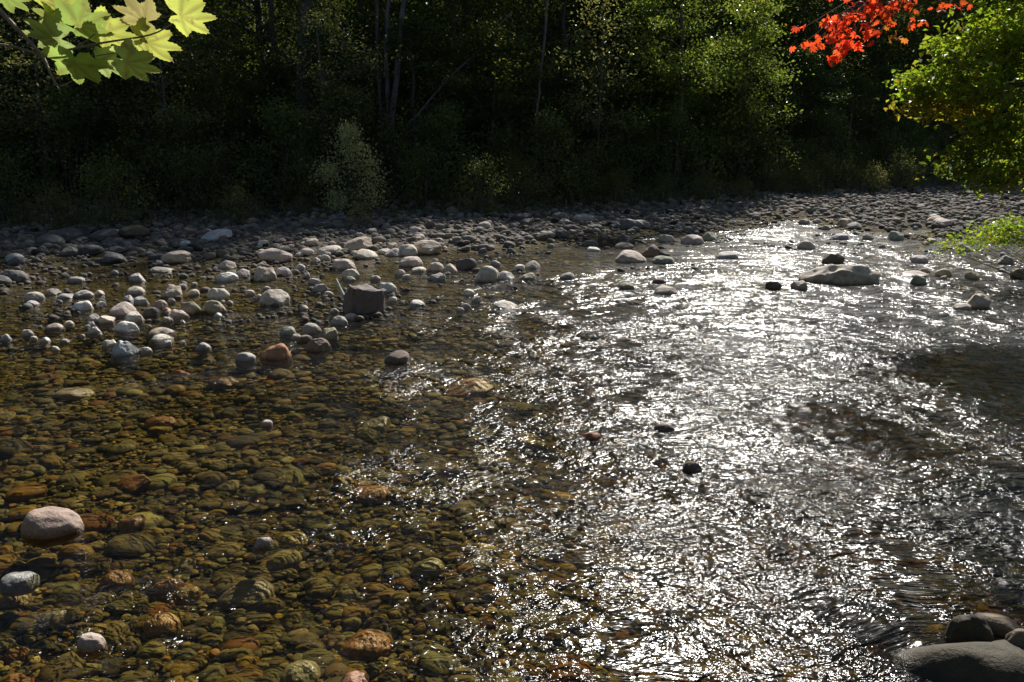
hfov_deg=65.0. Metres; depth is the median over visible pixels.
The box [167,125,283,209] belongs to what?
shrub
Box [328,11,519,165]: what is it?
forest tree
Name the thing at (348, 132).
shrub
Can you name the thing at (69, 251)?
river stone
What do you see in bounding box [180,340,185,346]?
river stone
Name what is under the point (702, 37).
tree
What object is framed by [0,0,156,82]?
forest tree
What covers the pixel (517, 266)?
river stone
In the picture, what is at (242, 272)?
river stone
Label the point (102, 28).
maple branch
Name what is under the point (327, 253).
river stone
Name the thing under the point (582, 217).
river stone
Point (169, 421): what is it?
submerged stone
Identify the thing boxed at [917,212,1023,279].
riverside shrub
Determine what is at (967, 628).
boulder
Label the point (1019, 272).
river stone
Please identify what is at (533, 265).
river stone
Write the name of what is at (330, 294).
river stone
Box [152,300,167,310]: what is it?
river stone
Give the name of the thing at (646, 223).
river stone
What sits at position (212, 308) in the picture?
river stone
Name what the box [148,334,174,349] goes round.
river stone
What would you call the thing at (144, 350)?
river stone
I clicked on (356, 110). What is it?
shrub
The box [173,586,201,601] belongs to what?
submerged stone
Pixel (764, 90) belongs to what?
tree
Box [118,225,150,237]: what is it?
river stone
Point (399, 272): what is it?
river stone
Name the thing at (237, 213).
shrub
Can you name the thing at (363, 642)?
submerged stone
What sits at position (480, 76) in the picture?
shrub
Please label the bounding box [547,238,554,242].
river stone
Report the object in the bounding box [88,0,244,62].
forest tree
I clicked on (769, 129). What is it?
shrub
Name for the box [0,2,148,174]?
forest tree
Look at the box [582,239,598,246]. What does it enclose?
river stone
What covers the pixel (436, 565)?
submerged stone
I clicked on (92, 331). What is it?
river stone
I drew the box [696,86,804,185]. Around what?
shrub
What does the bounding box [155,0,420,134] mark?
forest tree
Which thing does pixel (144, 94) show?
shrub
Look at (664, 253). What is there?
river stone
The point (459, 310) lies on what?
river stone
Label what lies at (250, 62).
vegetation
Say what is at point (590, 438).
river stone
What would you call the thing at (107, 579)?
submerged stone
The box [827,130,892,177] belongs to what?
shrub
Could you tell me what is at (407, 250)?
river stone
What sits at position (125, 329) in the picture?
river stone
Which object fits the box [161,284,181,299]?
river stone
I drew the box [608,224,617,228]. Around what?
river stone
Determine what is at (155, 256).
river stone
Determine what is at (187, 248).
river stone
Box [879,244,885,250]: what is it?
river stone
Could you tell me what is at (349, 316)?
river stone
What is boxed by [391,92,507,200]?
shrub
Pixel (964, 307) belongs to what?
boulder
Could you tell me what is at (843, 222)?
river stone
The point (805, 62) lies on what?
forest tree
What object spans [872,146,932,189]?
shrub
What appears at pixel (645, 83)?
forest tree
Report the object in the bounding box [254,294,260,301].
river stone
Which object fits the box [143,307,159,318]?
river stone
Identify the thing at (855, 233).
river stone
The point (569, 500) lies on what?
submerged stone
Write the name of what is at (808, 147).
shrub
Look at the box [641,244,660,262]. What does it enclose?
river stone
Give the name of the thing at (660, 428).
river stone
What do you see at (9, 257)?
river stone
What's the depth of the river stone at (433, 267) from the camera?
14.28 m
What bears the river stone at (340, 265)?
on the ground
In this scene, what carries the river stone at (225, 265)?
on the ground
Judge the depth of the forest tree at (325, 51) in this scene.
24.01 m
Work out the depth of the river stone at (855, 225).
20.01 m
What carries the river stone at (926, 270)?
in the water
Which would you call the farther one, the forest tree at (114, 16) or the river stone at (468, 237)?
the forest tree at (114, 16)
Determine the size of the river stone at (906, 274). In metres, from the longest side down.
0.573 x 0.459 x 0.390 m
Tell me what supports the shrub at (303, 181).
on the ground
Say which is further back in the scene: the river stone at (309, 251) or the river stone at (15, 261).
the river stone at (309, 251)
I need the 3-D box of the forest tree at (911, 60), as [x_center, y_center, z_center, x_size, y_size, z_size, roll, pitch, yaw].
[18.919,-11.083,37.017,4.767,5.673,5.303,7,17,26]
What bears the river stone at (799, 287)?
in the water
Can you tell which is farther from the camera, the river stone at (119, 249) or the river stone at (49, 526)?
the river stone at (119, 249)
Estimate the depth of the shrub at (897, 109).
36.82 m
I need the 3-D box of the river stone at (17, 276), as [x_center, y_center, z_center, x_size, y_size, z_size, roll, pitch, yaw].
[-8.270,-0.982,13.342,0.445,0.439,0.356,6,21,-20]
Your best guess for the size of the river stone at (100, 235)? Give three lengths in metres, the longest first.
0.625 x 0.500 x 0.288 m
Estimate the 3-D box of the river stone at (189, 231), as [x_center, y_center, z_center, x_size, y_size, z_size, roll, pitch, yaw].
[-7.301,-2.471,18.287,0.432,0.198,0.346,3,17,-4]
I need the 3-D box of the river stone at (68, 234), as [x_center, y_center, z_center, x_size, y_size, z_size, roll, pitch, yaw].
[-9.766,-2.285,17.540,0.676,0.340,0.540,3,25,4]
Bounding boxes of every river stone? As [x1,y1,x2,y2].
[0,275,11,284]
[0,334,11,343]
[0,571,39,596]
[1,270,29,282]
[5,253,23,260]
[7,257,25,265]
[20,506,85,547]
[21,329,34,339]
[24,292,44,301]
[26,300,39,308]
[30,336,37,342]
[31,257,39,261]
[37,234,64,245]
[40,337,50,345]
[44,323,65,335]
[45,288,61,295]
[52,228,83,242]
[52,346,60,353]
[57,293,73,300]
[60,246,80,255]
[60,339,69,345]
[63,321,75,328]
[67,276,84,283]
[72,301,93,312]
[73,290,94,299]
[77,632,107,659]
[78,245,104,255]
[83,324,90,331]
[85,261,94,265]
[87,314,100,327]
[87,321,95,327]
[87,327,103,339]
[88,229,118,241]
[94,290,104,297]
[96,301,106,307]
[98,315,114,328]
[102,251,127,263]
[102,339,115,352]
[107,246,125,253]
[109,302,136,317]
[110,270,118,275]
[110,340,138,366]
[114,321,140,340]
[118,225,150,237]
[123,295,133,302]
[125,311,146,326]
[126,286,145,296]
[129,273,146,283]
[133,296,149,305]
[139,347,151,356]
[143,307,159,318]
[146,327,176,341]
[148,253,163,258]
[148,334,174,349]
[150,267,174,273]
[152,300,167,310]
[156,260,163,265]
[159,317,172,327]
[161,250,190,263]
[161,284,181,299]
[162,340,172,348]
[167,239,182,244]
[168,298,175,304]
[171,309,189,323]
[175,246,192,251]
[178,283,187,289]
[179,240,190,245]
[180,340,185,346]
[181,301,204,318]
[182,228,197,233]
[187,289,199,297]
[195,342,211,355]
[201,229,232,241]
[203,300,226,317]
[207,288,229,301]
[214,313,221,319]
[215,272,238,283]
[217,260,235,269]
[226,300,232,306]
[235,352,256,369]
[236,269,249,276]
[245,290,254,296]
[252,537,272,554]
[253,267,276,281]
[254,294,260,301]
[258,240,268,243]
[258,248,292,262]
[259,289,291,310]
[260,343,292,368]
[260,420,272,430]
[275,267,292,276]
[280,326,295,340]
[281,246,289,250]
[291,333,299,343]
[294,264,304,271]
[297,335,312,347]
[299,305,308,312]
[300,248,313,254]
[302,272,310,279]
[302,323,320,338]
[304,238,317,245]
[306,338,330,359]
[308,278,321,284]
[311,257,320,263]
[311,284,327,294]
[317,245,340,255]
[320,252,330,255]
[320,254,330,260]
[320,327,339,347]
[324,291,333,297]
[329,308,338,315]
[331,316,347,330]
[332,259,356,271]
[340,671,368,681]
[341,269,359,280]
[343,276,355,283]
[344,236,372,252]
[344,313,356,324]
[353,249,377,259]
[365,228,376,232]
[370,275,380,282]
[378,248,389,253]
[379,283,397,295]
[384,248,401,256]
[384,350,410,372]
[386,243,397,248]
[387,297,396,305]
[395,269,404,277]
[398,244,417,256]
[399,256,422,269]
[402,274,410,280]
[409,226,420,232]
[409,300,424,309]
[411,267,426,274]
[413,234,424,239]
[413,240,442,255]
[427,262,443,273]
[427,273,446,282]
[440,264,457,274]
[456,258,476,271]
[456,307,463,314]
[461,303,470,311]
[463,235,475,240]
[463,289,474,298]
[471,296,481,306]
[473,266,498,284]
[478,222,490,228]
[478,248,486,253]
[489,260,500,268]
[492,300,520,318]
[498,271,514,282]
[503,241,514,247]
[507,248,514,254]
[511,213,532,220]
[513,264,524,272]
[517,272,535,282]
[519,218,532,224]
[525,260,539,271]
[535,232,551,240]
[540,231,555,237]
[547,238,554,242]
[547,244,554,248]
[549,229,569,238]
[552,212,568,218]
[559,218,568,224]
[559,272,575,282]
[564,225,575,230]
[572,213,594,221]
[578,433,600,449]
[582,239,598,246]
[583,227,593,233]
[586,247,600,254]
[587,224,602,229]
[598,234,607,240]
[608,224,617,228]
[615,242,633,250]
[615,250,646,267]
[617,235,634,244]
[619,282,634,296]
[621,219,643,229]
[625,229,635,233]
[631,227,640,231]
[637,220,650,227]
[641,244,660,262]
[651,278,666,288]
[651,285,677,308]
[652,256,674,265]
[654,423,674,438]
[658,234,674,242]
[661,251,669,256]
[681,235,703,245]
[682,461,701,480]
[703,232,717,241]
[715,251,738,263]
[765,281,781,295]
[790,280,807,296]
[797,240,815,252]
[798,218,809,225]
[812,219,821,222]
[821,225,829,230]
[832,233,848,242]
[837,218,852,226]
[839,241,846,245]
[847,222,861,228]
[853,231,859,235]
[862,235,872,240]
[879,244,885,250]
[888,231,903,242]
[895,270,930,292]
[909,274,926,291]
[910,255,927,267]
[919,268,929,274]
[926,216,941,222]
[926,238,936,245]
[933,218,951,225]
[935,268,952,284]
[940,275,946,282]
[961,246,971,254]
[964,272,978,284]
[995,255,1013,270]
[1009,268,1023,287]
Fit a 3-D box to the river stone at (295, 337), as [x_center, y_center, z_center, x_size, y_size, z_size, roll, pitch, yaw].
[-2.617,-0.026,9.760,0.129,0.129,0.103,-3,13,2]
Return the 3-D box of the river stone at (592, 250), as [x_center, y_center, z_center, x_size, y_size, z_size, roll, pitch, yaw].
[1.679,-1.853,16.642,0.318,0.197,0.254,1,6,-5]
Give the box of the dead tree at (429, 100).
[404,10,511,179]
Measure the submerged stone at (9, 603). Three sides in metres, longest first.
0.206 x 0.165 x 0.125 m
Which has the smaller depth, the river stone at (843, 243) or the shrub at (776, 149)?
the river stone at (843, 243)
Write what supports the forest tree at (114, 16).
on the ground
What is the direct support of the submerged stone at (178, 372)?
on the ground
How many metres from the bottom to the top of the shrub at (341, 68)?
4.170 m
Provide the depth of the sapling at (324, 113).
22.16 m
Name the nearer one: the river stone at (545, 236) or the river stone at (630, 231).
the river stone at (545, 236)
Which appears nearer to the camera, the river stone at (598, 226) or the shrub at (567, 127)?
the river stone at (598, 226)
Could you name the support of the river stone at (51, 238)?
on the gravel
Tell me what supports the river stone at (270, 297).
on the ground
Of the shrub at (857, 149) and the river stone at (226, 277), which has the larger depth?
the shrub at (857, 149)
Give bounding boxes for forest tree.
[0,0,42,109]
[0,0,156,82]
[0,0,253,140]
[0,0,292,145]
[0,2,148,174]
[0,34,61,177]
[48,44,231,184]
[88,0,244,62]
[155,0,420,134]
[198,0,336,98]
[250,0,462,92]
[260,19,380,168]
[314,0,500,119]
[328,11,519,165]
[340,0,552,150]
[392,0,544,92]
[417,13,571,174]
[435,0,692,143]
[495,0,635,75]
[537,0,714,80]
[548,0,712,119]
[571,57,714,174]
[625,0,800,100]
[628,0,790,143]
[665,0,865,130]
[677,0,855,98]
[733,0,873,139]
[777,0,936,123]
[793,0,893,73]
[798,74,907,163]
[806,0,978,125]
[843,0,934,90]
[850,59,944,163]
[879,36,971,154]
[882,0,1023,133]
[885,0,987,63]
[914,0,1022,74]
[924,62,1020,140]
[935,1,1019,83]
[938,14,1022,122]
[990,47,1023,146]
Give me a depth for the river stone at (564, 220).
20.38 m
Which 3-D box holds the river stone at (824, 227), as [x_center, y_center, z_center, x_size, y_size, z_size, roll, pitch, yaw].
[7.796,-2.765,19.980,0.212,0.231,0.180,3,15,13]
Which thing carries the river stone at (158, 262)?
on the ground
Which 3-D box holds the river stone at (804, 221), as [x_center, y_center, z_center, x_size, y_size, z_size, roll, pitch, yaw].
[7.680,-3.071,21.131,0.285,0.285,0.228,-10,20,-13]
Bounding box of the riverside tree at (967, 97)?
[876,0,1023,207]
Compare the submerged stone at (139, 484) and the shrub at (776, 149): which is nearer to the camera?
the submerged stone at (139, 484)
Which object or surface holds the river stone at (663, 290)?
in the water
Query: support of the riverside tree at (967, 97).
on the ground
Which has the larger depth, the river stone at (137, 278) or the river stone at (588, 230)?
the river stone at (588, 230)
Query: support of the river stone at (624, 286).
in the water
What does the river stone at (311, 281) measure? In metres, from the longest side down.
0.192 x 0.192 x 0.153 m
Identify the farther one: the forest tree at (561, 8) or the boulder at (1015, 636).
the forest tree at (561, 8)
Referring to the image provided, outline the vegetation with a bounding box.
[1,0,1021,175]
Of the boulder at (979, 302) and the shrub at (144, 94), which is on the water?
the boulder at (979, 302)
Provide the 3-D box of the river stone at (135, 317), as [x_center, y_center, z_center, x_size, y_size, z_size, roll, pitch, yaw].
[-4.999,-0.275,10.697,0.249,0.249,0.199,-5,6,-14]
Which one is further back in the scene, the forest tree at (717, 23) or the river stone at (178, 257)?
the forest tree at (717, 23)
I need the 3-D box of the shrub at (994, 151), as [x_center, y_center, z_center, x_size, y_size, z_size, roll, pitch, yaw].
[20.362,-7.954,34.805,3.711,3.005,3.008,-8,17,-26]
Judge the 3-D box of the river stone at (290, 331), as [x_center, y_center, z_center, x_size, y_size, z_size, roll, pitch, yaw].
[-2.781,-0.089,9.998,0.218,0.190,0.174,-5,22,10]
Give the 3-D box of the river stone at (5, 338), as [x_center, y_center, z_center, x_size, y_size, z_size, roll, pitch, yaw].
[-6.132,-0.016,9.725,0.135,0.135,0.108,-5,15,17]
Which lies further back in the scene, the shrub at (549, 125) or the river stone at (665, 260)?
the shrub at (549, 125)
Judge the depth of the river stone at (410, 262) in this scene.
14.73 m
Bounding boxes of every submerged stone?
[0,593,32,609]
[4,673,33,681]
[36,608,72,631]
[54,388,94,401]
[99,570,134,589]
[116,474,151,494]
[117,514,146,533]
[143,612,179,636]
[145,416,176,428]
[153,577,183,593]
[171,370,191,377]
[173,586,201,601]
[208,376,240,388]
[216,578,274,612]
[275,531,308,547]
[280,660,320,681]
[332,475,356,485]
[342,629,392,662]
[349,485,390,503]
[360,416,390,432]
[411,557,444,579]
[444,377,493,397]
[513,433,552,452]
[547,490,574,504]
[920,624,946,644]
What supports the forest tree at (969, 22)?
on the ground
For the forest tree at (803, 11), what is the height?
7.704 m
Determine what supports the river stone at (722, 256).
on the ground
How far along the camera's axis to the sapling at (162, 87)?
21.53 m
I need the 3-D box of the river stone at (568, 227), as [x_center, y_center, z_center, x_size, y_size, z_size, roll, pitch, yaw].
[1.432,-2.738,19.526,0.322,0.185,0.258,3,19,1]
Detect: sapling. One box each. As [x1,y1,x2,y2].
[0,0,106,195]
[53,0,246,197]
[262,0,413,188]
[510,0,657,186]
[534,0,548,182]
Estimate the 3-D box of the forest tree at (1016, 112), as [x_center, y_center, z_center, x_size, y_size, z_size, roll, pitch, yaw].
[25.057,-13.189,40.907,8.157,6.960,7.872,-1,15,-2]
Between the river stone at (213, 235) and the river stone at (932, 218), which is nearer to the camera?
the river stone at (213, 235)
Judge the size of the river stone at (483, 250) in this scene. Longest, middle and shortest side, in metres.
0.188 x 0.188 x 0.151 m
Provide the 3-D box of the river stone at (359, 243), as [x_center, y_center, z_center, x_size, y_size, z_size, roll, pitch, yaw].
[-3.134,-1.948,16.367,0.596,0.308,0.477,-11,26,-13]
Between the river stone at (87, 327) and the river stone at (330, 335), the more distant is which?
the river stone at (87, 327)
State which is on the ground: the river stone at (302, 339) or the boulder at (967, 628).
the river stone at (302, 339)
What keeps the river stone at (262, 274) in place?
on the ground
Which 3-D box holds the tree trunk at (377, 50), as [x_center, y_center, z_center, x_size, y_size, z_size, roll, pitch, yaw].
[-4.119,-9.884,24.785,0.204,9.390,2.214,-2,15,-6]
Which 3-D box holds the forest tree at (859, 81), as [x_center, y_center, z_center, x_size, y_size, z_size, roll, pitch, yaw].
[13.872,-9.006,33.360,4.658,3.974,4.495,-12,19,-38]
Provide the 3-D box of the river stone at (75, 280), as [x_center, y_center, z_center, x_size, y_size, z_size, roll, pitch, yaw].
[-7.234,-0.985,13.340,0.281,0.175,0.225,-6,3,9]
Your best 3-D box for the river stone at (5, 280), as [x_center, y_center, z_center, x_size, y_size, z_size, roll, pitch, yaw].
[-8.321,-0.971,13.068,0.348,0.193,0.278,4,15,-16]
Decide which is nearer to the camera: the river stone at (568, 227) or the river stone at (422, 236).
the river stone at (422, 236)
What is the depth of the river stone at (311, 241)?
16.65 m
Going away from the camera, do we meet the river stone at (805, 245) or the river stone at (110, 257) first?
the river stone at (110, 257)
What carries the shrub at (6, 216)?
on the ground
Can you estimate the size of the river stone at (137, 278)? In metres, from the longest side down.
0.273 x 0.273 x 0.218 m
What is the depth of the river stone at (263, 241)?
16.72 m
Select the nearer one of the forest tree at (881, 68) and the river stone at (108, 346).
the river stone at (108, 346)
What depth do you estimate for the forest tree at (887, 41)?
43.38 m
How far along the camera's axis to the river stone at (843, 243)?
17.50 m
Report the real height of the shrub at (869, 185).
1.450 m
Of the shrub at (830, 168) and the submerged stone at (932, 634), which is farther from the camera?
the shrub at (830, 168)
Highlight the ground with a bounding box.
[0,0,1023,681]
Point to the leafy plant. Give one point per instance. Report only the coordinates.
(362, 220)
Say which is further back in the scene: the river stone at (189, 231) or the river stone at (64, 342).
the river stone at (189, 231)
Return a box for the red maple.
[789,0,972,66]
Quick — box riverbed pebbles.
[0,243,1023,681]
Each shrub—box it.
[0,30,108,158]
[0,72,146,200]
[0,148,77,224]
[6,43,163,172]
[36,143,164,235]
[74,130,180,206]
[99,45,189,131]
[119,95,245,207]
[122,133,256,218]
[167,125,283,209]
[199,179,270,223]
[215,32,347,162]
[230,87,345,202]
[262,89,363,163]
[270,154,351,211]
[280,69,406,191]
[292,16,381,116]
[292,118,402,212]
[320,111,472,197]
[334,183,385,215]
[335,84,450,161]
[357,139,463,206]
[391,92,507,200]
[418,53,542,153]
[434,152,536,215]
[454,112,563,194]
[473,90,558,172]
[474,150,551,205]
[490,159,566,212]
[492,97,596,201]
[516,96,613,161]
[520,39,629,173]
[525,36,624,138]
[576,74,652,150]
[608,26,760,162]
[640,60,731,164]
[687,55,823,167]
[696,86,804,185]
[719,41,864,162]
[736,128,813,187]
[745,105,792,158]
[770,59,866,157]
[770,131,830,181]
[783,99,873,179]
[802,145,868,190]
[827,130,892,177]
[842,160,894,193]
[848,119,937,176]
[856,62,953,154]
[871,101,947,176]
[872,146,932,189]
[878,91,950,150]
[892,120,964,172]
[893,144,950,185]
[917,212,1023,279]
[926,116,957,151]
[929,117,1005,174]
[930,93,1002,152]
[931,171,962,183]
[933,150,988,183]
[962,139,1013,169]
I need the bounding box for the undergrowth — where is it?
[0,75,1023,229]
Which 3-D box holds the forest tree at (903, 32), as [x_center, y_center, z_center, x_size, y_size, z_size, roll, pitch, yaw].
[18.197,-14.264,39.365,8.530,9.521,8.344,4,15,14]
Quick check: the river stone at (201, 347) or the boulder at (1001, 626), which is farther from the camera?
the river stone at (201, 347)
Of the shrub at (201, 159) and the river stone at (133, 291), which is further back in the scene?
the shrub at (201, 159)
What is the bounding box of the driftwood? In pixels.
[335,278,343,298]
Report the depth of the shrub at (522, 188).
22.30 m
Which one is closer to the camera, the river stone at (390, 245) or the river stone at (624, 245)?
the river stone at (390, 245)
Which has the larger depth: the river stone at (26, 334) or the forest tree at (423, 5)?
the forest tree at (423, 5)
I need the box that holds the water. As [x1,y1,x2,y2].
[0,219,1023,681]
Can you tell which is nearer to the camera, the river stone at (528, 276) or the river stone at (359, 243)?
the river stone at (528, 276)
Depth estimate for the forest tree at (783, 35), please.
39.09 m
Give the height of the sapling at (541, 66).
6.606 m
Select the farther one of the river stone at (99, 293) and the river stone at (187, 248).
the river stone at (187, 248)
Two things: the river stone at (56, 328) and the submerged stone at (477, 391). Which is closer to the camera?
the submerged stone at (477, 391)
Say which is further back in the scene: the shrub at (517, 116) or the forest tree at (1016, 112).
the forest tree at (1016, 112)
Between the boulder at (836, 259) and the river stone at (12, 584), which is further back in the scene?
the boulder at (836, 259)
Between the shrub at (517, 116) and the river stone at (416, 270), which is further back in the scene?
the shrub at (517, 116)
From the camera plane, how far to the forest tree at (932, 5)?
45.00 m
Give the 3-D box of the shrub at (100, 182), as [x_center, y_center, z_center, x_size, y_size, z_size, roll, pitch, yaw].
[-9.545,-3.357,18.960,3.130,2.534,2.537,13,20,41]
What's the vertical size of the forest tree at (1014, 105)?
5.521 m
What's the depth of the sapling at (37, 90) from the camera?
20.80 m
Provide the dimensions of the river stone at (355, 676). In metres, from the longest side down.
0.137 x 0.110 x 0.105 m
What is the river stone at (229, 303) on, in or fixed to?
on the ground
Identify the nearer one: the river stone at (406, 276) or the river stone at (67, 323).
the river stone at (67, 323)
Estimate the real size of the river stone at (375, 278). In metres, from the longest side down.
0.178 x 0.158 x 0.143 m
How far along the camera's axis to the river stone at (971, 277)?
13.59 m
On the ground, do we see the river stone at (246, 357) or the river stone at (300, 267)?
the river stone at (300, 267)
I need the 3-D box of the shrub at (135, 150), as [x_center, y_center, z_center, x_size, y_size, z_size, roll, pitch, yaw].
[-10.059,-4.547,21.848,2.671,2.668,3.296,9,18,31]
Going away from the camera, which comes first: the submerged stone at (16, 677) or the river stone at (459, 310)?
the submerged stone at (16, 677)
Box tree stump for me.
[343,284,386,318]
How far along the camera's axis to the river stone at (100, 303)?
11.52 m
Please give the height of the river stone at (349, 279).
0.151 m
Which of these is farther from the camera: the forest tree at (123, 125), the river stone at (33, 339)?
the forest tree at (123, 125)
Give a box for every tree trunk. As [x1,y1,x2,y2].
[294,0,311,173]
[375,0,385,174]
[384,0,390,176]
[388,0,405,178]
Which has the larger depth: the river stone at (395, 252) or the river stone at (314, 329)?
the river stone at (395, 252)
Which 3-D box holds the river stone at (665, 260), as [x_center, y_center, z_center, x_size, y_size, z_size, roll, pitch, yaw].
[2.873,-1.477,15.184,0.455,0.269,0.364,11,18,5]
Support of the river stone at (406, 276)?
on the ground
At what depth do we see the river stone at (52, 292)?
12.28 m
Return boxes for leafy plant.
[339,199,373,227]
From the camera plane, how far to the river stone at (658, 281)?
13.19 m
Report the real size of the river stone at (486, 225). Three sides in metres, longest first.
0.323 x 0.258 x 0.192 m
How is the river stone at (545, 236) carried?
on the ground
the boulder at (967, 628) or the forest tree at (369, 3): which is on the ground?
the forest tree at (369, 3)
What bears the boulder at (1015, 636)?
on the water
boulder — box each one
[798,264,882,312]
[821,253,844,265]
[881,639,1023,681]
[944,614,993,643]
[950,303,971,319]
[966,293,990,317]
[974,612,1019,640]
[1005,628,1023,647]
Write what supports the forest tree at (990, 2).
on the ground
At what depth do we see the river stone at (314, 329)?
9.98 m
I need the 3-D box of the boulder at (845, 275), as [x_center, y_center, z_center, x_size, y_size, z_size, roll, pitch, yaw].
[5.501,-0.891,13.455,1.429,0.820,0.643,1,15,3]
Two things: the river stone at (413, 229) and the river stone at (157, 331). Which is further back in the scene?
the river stone at (413, 229)
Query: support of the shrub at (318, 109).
on the ground
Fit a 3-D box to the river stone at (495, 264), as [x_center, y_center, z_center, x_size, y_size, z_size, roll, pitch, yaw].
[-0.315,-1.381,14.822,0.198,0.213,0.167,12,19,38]
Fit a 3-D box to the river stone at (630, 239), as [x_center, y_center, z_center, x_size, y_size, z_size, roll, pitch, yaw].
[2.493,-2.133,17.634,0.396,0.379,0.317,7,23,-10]
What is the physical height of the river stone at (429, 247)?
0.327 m
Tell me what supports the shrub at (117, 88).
on the ground
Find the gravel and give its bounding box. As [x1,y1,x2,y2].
[0,170,1023,330]
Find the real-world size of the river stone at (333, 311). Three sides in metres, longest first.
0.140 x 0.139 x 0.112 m
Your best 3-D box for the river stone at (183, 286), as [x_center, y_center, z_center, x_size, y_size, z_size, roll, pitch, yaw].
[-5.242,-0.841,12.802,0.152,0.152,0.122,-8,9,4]
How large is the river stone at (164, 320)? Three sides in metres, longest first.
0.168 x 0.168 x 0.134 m
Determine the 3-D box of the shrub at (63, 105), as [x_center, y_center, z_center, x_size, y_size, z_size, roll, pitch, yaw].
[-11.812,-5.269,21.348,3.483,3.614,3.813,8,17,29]
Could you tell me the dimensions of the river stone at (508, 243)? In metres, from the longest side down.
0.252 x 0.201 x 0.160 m
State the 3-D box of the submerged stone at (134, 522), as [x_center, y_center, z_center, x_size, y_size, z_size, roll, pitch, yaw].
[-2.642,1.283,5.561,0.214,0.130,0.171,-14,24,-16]
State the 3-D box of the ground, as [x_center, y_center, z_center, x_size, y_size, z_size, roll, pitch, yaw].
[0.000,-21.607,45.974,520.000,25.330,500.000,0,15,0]
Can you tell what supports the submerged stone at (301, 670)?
on the ground
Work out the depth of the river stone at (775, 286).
12.74 m
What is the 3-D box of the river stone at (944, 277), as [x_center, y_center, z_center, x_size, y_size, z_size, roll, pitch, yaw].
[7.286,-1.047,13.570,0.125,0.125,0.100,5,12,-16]
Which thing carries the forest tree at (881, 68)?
on the ground
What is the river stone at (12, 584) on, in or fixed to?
in the water
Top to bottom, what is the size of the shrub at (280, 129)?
3.329 m
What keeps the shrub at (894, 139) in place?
on the ground
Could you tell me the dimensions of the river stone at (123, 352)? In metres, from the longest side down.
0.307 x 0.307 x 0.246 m
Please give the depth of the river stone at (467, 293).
12.22 m
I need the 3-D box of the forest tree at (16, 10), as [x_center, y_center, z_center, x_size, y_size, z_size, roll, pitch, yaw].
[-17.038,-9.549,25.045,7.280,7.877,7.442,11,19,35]
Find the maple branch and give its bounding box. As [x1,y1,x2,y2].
[0,0,216,86]
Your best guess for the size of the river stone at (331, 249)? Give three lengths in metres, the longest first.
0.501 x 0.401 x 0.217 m
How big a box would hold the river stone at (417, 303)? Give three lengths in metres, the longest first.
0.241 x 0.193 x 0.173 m
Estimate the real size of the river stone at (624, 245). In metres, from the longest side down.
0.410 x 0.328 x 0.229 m
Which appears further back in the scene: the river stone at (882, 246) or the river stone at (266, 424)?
the river stone at (882, 246)
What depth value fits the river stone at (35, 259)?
15.26 m
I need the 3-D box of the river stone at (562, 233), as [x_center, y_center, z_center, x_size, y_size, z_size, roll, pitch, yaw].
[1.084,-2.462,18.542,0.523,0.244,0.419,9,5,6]
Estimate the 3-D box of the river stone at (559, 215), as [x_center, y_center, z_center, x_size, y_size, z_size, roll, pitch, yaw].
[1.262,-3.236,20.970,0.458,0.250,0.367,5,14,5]
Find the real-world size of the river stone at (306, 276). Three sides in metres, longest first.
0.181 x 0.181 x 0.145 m
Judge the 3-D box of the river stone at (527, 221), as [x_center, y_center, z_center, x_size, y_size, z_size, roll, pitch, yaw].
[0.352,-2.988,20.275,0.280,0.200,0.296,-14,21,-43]
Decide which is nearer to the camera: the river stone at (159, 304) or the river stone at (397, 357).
the river stone at (397, 357)
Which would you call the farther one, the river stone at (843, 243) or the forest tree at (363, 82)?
the forest tree at (363, 82)
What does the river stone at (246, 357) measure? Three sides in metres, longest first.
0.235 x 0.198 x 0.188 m
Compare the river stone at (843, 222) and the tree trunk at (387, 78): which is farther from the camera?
the tree trunk at (387, 78)
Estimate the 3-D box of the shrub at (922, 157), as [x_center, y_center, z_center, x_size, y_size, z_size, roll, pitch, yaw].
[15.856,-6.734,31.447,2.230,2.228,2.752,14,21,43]
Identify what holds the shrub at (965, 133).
on the ground
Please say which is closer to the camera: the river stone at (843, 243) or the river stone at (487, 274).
the river stone at (487, 274)
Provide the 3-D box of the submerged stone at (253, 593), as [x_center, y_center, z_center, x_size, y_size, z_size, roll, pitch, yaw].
[-1.601,1.532,4.838,0.337,0.138,0.270,-5,20,-3]
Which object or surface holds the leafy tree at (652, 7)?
on the ground
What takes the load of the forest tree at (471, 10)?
on the ground
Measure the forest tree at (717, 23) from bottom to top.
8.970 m
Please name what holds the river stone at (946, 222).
on the ground
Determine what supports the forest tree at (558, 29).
on the ground
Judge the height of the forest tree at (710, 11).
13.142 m
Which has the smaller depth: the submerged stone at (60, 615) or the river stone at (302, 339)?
the submerged stone at (60, 615)
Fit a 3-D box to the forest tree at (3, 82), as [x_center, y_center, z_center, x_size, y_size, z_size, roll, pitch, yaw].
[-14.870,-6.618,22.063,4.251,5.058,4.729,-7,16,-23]
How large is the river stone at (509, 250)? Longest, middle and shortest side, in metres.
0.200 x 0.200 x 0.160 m
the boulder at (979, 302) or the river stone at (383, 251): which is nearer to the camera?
the boulder at (979, 302)
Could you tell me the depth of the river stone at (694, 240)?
17.50 m
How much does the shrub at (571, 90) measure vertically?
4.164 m
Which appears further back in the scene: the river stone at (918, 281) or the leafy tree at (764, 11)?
the leafy tree at (764, 11)
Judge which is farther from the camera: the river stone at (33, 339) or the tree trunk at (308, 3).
the tree trunk at (308, 3)
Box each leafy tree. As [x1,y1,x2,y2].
[602,0,766,184]
[690,0,814,173]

